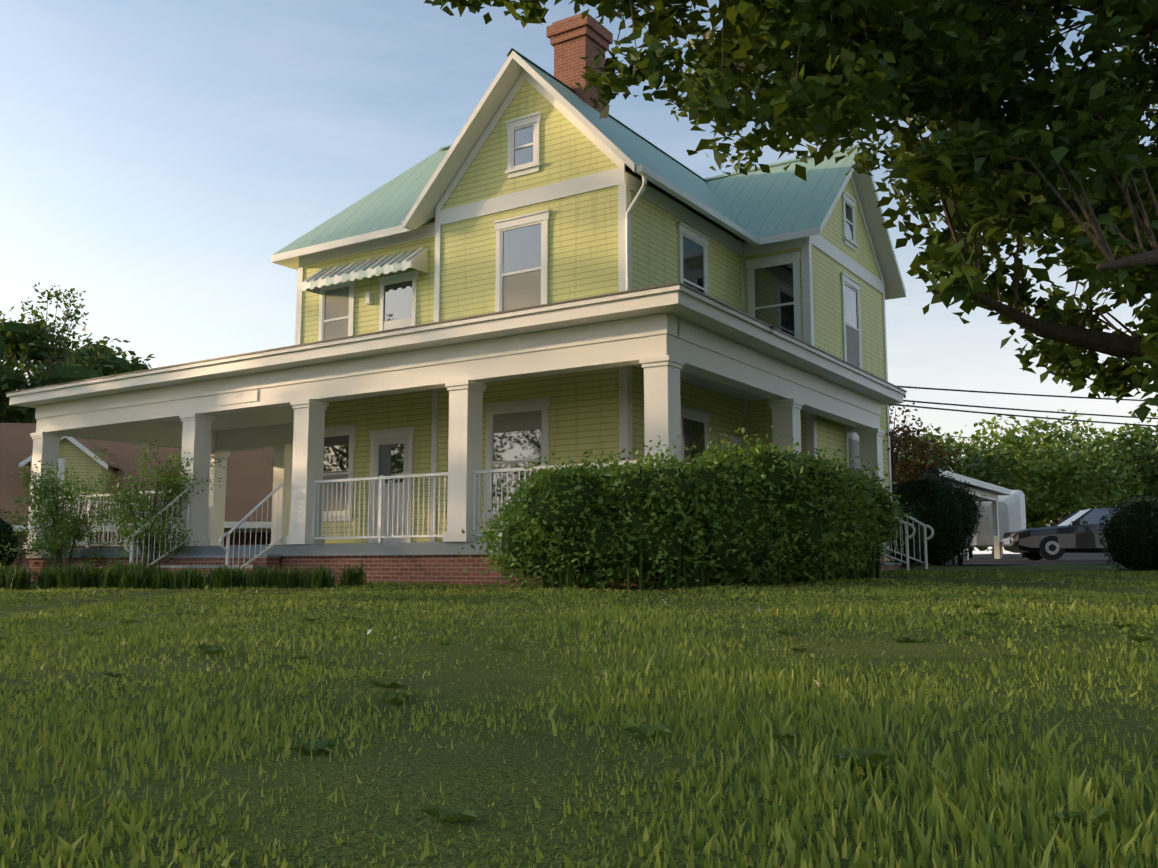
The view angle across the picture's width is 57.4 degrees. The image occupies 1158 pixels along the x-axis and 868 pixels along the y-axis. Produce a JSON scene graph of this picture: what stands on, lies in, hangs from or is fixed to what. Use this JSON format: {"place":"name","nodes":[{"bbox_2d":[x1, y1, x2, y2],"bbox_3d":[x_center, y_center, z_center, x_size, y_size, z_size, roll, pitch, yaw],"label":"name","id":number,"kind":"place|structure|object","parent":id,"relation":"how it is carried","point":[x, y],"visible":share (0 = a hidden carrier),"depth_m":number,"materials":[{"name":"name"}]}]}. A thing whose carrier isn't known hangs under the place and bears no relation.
{"place":"outdoors","nodes":[
{"label":"outdoors","id":0,"kind":"place"},
{"bbox_2d":[29,437,114,499],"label":"neighboring house wall","id":1,"kind":"structure","parent":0,"point":[84,465],"depth_m":39.49,"materials":[{"name":"yellow wood"}]},
{"bbox_2d":[57,461,61,487],"bbox_3d":[-19.585,1.542,39.257,0.517,1.100,0.472,-5,-9,33],"label":"window","id":2,"kind":"structure","parent":1,"relation":"in","point":[59,465],"depth_m":39.34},
{"bbox_2d":[12,531,270,574],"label":"neighbour house brick walls","id":3,"kind":"structure","parent":0,"point":[243,537],"depth_m":39.28,"materials":[{"name":"red brick"}]},
{"bbox_2d":[13,436,270,531],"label":"house trim","id":4,"kind":"structure","parent":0,"point":[228,526],"depth_m":38.88,"materials":[{"name":"white wood"}]},
{"bbox_2d":[152,364,766,430],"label":"porch ceiling","id":5,"kind":"structure","parent":0,"point":[257,418],"depth_m":25.21,"materials":[{"name":"white wood"}]},
{"bbox_2d":[0,553,1157,867],"bbox_3d":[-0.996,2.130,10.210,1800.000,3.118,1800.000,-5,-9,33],"label":"lawn ground","id":6,"kind":"structure","parent":0,"point":[426,765],"depth_m":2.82,"materials":[{"name":"green plant"}]},
{"bbox_2d":[0,375,24,412],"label":"tree","id":7,"kind":"object","parent":6,"relation":"on","point":[5,397],"depth_m":58.54,"materials":[{"name":"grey plant"}]},
{"bbox_2d":[0,509,31,571],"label":"shrub","id":8,"kind":"object","parent":6,"relation":"on","point":[7,536],"visible":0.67,"depth_m":23.16,"materials":[{"name":"green plant"}]},
{"bbox_2d":[0,282,116,420],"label":"street tree","id":9,"kind":"object","parent":6,"relation":"on","point":[63,329],"visible":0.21,"depth_m":61.91,"materials":[{"name":"green plant"}]},
{"bbox_2d":[0,460,128,570],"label":"tall shrub","id":10,"kind":"object","parent":6,"relation":"on","point":[62,529],"visible":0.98,"depth_m":22.19,"materials":[{"name":"green plant"}]},
{"bbox_2d":[0,306,155,422],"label":"tree","id":11,"kind":"object","parent":6,"relation":"on","point":[11,378],"visible":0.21,"depth_m":60.48,"materials":[{"name":"green plant"}]},
{"bbox_2d":[0,559,166,589],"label":"liriope bed","id":12,"kind":"object","parent":6,"relation":"on","point":[73,576],"visible":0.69,"depth_m":18.26,"materials":[{"name":"green plant"}]},
{"bbox_2d":[0,423,273,525],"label":"house roof shingles","id":13,"kind":"object","parent":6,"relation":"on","point":[249,480],"visible":0.23,"depth_m":39.92,"materials":[{"name":"brown"}]},
{"bbox_2d":[77,439,226,570],"bbox_3d":[-8.579,1.576,20.955,2.310,2.840,2.535,-1,-7,7],"label":"tall shrub","id":14,"kind":"object","parent":6,"relation":"on","point":[164,481],"visible":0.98,"depth_m":20.78,"materials":[{"name":"green plant"}]},
{"bbox_2d":[113,563,365,589],"bbox_3d":[-5.498,2.284,16.996,4.310,0.478,1.238,-2,-7,13],"label":"liriope plant","id":15,"kind":"object","parent":6,"relation":"on","point":[224,576],"visible":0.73,"depth_m":16.80,"materials":[{"name":"green plant"}]},
{"bbox_2d":[6,50,905,560],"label":"house trim","id":16,"kind":"structure","parent":6,"relation":"on","point":[662,336],"depth_m":20.48,"materials":[{"name":"white wood"}]},
{"bbox_2d":[5,282,906,393],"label":"porch roof","id":17,"kind":"structure","parent":16,"relation":"on","point":[647,288],"depth_m":18.22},
{"bbox_2d":[29,555,899,585],"bbox_3d":[-2.072,3.497,24.621,17.350,1.204,14.100,-5,-9,33],"label":"brick foundation","id":18,"kind":"object","parent":6,"relation":"on","point":[445,569],"visible":0.1,"depth_m":18.34,"materials":[{"name":"red brick"}]},
{"bbox_2d":[26,541,901,575],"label":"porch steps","id":19,"kind":"structure","parent":18,"relation":"on","point":[407,548],"depth_m":19.37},
{"bbox_2d":[45,460,933,570],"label":"house porch railings","id":20,"kind":"object","parent":19,"relation":"on","point":[380,536],"visible":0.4,"depth_m":19.12,"materials":[{"name":"white wood"}]},
{"bbox_2d":[30,587,1047,687],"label":"grass","id":21,"kind":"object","parent":6,"relation":"on","point":[759,609],"visible":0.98,"depth_m":6.08,"materials":[{"name":"green plant"}]},
{"bbox_2d":[0,596,1157,826],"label":"lawn weeds","id":22,"kind":"object","parent":6,"relation":"on","point":[642,732],"visible":0.83,"depth_m":2.75,"materials":[{"name":"green plant"}]},
{"bbox_2d":[458,422,912,590],"bbox_3d":[2.273,1.081,15.379,7.911,2.393,4.223,4,-8,-28],"label":"porch shrub","id":23,"kind":"object","parent":6,"relation":"on","point":[744,514],"visible":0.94,"depth_m":13.89,"materials":[{"name":"green plant"}]},
{"bbox_2d":[424,0,1157,422],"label":"oak tree","id":24,"kind":"object","parent":6,"relation":"on","point":[992,158],"visible":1,"depth_m":10.07,"materials":[{"name":"green plant"}]},
{"bbox_2d":[887,503,928,567],"bbox_3d":[7.768,2.420,25.155,1.109,1.578,1.117,-5,-9,33],"label":"holly shrub","id":25,"kind":"object","parent":6,"relation":"on","point":[918,551],"visible":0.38,"depth_m":24.83,"materials":[{"name":"green plant"}]},
{"bbox_2d":[883,395,963,562],"bbox_3d":[8.214,1.132,28.215,3.888,4.921,3.904,-5,-9,33],"label":"japanese maple tree","id":26,"kind":"object","parent":6,"relation":"on","point":[899,446],"visible":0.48,"depth_m":28.19,"materials":[{"name":"red plant"}]},
{"bbox_2d":[892,458,988,564],"bbox_3d":[9.083,2.001,27.172,2.598,2.858,2.384,1,-7,-10],"label":"bush","id":27,"kind":"object","parent":6,"relation":"on","point":[948,512],"visible":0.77,"depth_m":26.60,"materials":[{"name":"green plant"}]},
{"bbox_2d":[894,423,1045,553],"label":"tree","id":28,"kind":"object","parent":6,"relation":"on","point":[980,465],"visible":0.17,"depth_m":56.61,"materials":[{"name":"green plant"}]},
{"bbox_2d":[925,426,1081,553],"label":"tree","id":29,"kind":"object","parent":6,"relation":"on","point":[1016,458],"visible":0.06,"depth_m":62.52,"materials":[{"name":"green plant"}]},
{"bbox_2d":[991,423,1103,553],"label":"tree","id":30,"kind":"object","parent":6,"relation":"on","point":[1079,437],"depth_m":81.32,"materials":[{"name":"green plant"}]},
{"bbox_2d":[965,409,1157,553],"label":"tree","id":31,"kind":"object","parent":6,"relation":"on","point":[1055,480],"visible":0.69,"depth_m":60.22,"materials":[{"name":"green plant"}]},
{"bbox_2d":[1052,440,1155,523],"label":"tree","id":32,"kind":"object","parent":6,"relation":"on","point":[1094,461],"depth_m":87.33,"materials":[{"name":"green plant"}]},
{"bbox_2d":[1068,422,1157,514],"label":"tree","id":33,"kind":"object","parent":6,"relation":"on","point":[1147,470],"visible":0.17,"depth_m":65.58,"materials":[{"name":"green plant"}]},
{"bbox_2d":[1097,494,1157,570],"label":"shrub","id":34,"kind":"object","parent":6,"relation":"on","point":[1130,532],"visible":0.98,"depth_m":19.34,"materials":[{"name":"green plant"}]},
{"bbox_2d":[1113,433,1157,499],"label":"tree","id":35,"kind":"object","parent":6,"relation":"on","point":[1140,461],"visible":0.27,"depth_m":65.24,"materials":[{"name":"green plant"}]},
{"bbox_2d":[0,0,1157,553],"label":"sky","id":36,"kind":"structure","parent":0,"point":[157,156],"materials":[{"name":"blue"}]},
{"bbox_2d":[322,270,860,510],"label":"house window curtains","id":37,"kind":"object","parent":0,"point":[522,290],"visible":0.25,"depth_m":23.00,"materials":[{"name":"white fabric"}]},
{"bbox_2d":[301,80,891,560],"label":"house siding walls","id":38,"kind":"structure","parent":0,"point":[583,262],"depth_m":21.25,"materials":[{"name":"yellow wood"}]},
{"bbox_2d":[302,247,427,293],"bbox_3d":[-4.682,-3.581,22.983,3.230,0.630,0.530,-5,-9,33],"label":"awning","id":39,"kind":"object","parent":38,"relation":"attached to","point":[417,259],"visible":0.83,"depth_m":22.68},
{"bbox_2d":[310,249,415,288],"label":"house awning stripes","id":40,"kind":"object","parent":39,"relation":"attached to","point":[362,273],"visible":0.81,"depth_m":22.84,"materials":[{"name":"white fabric"}]},
{"bbox_2d":[235,317,736,542],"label":"house doors","id":41,"kind":"structure","parent":38,"relation":"in","point":[395,324],"depth_m":22.18,"materials":[{"name":"white wood"}]},
{"bbox_2d":[273,48,900,272],"bbox_3d":[-2.106,-3.825,26.152,17.550,6.035,14.020,-5,-9,33],"label":"roof","id":42,"kind":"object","parent":38,"relation":"on","point":[778,199],"visible":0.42,"depth_m":24.12,"materials":[{"name":"teal metal"}]},
{"bbox_2d":[546,13,612,112],"bbox_3d":[0.017,-7.393,22.766,1.040,2.950,1.040,-5,-9,33],"label":"house chimney","id":43,"kind":"object","parent":42,"relation":"on","point":[574,39],"visible":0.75,"depth_m":22.49,"materials":[{"name":"red brick"}]},
{"bbox_2d":[323,126,857,510],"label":"window","id":44,"kind":"structure","parent":38,"relation":"in","point":[522,251],"depth_m":21.75,"materials":[{"name":"glass"}]},
{"bbox_2d":[914,553,1118,564],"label":"driveway pavement","id":45,"kind":"structure","parent":0,"point":[1076,558],"depth_m":32.33,"materials":[{"name":"concrete"}]},
{"bbox_2d":[895,457,1010,561],"bbox_3d":[9.732,2.462,34.907,6.700,3.891,9.650,-5,-9,33],"label":"carport","id":46,"kind":"object","parent":45,"relation":"on","point":[991,492],"visible":0.19,"depth_m":36.70,"materials":[{"name":"white metal"}]},
{"bbox_2d":[968,490,1025,557],"bbox_3d":[15.366,3.334,38.874,2.200,2.470,4.300,-2,-8,18],"label":"cargo trailer","id":47,"kind":"object","parent":45,"relation":"on","point":[1011,513],"visible":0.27,"depth_m":37.98,"materials":[{"name":"white metal"}]},
{"bbox_2d":[1002,507,1119,559],"bbox_3d":[14.347,2.772,29.313,4.765,1.440,2.060,-1,-7,8],"label":"sedan car","id":48,"kind":"object","parent":45,"relation":"on","point":[1077,531],"visible":0.65,"depth_m":28.63,"materials":[{"name":"black paint"}]},
{"bbox_2d":[886,386,1157,456],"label":"power lines","id":49,"kind":"object","parent":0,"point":[1024,410],"visible":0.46,"depth_m":28.62,"materials":[{"name":"black metal"}]}
]}

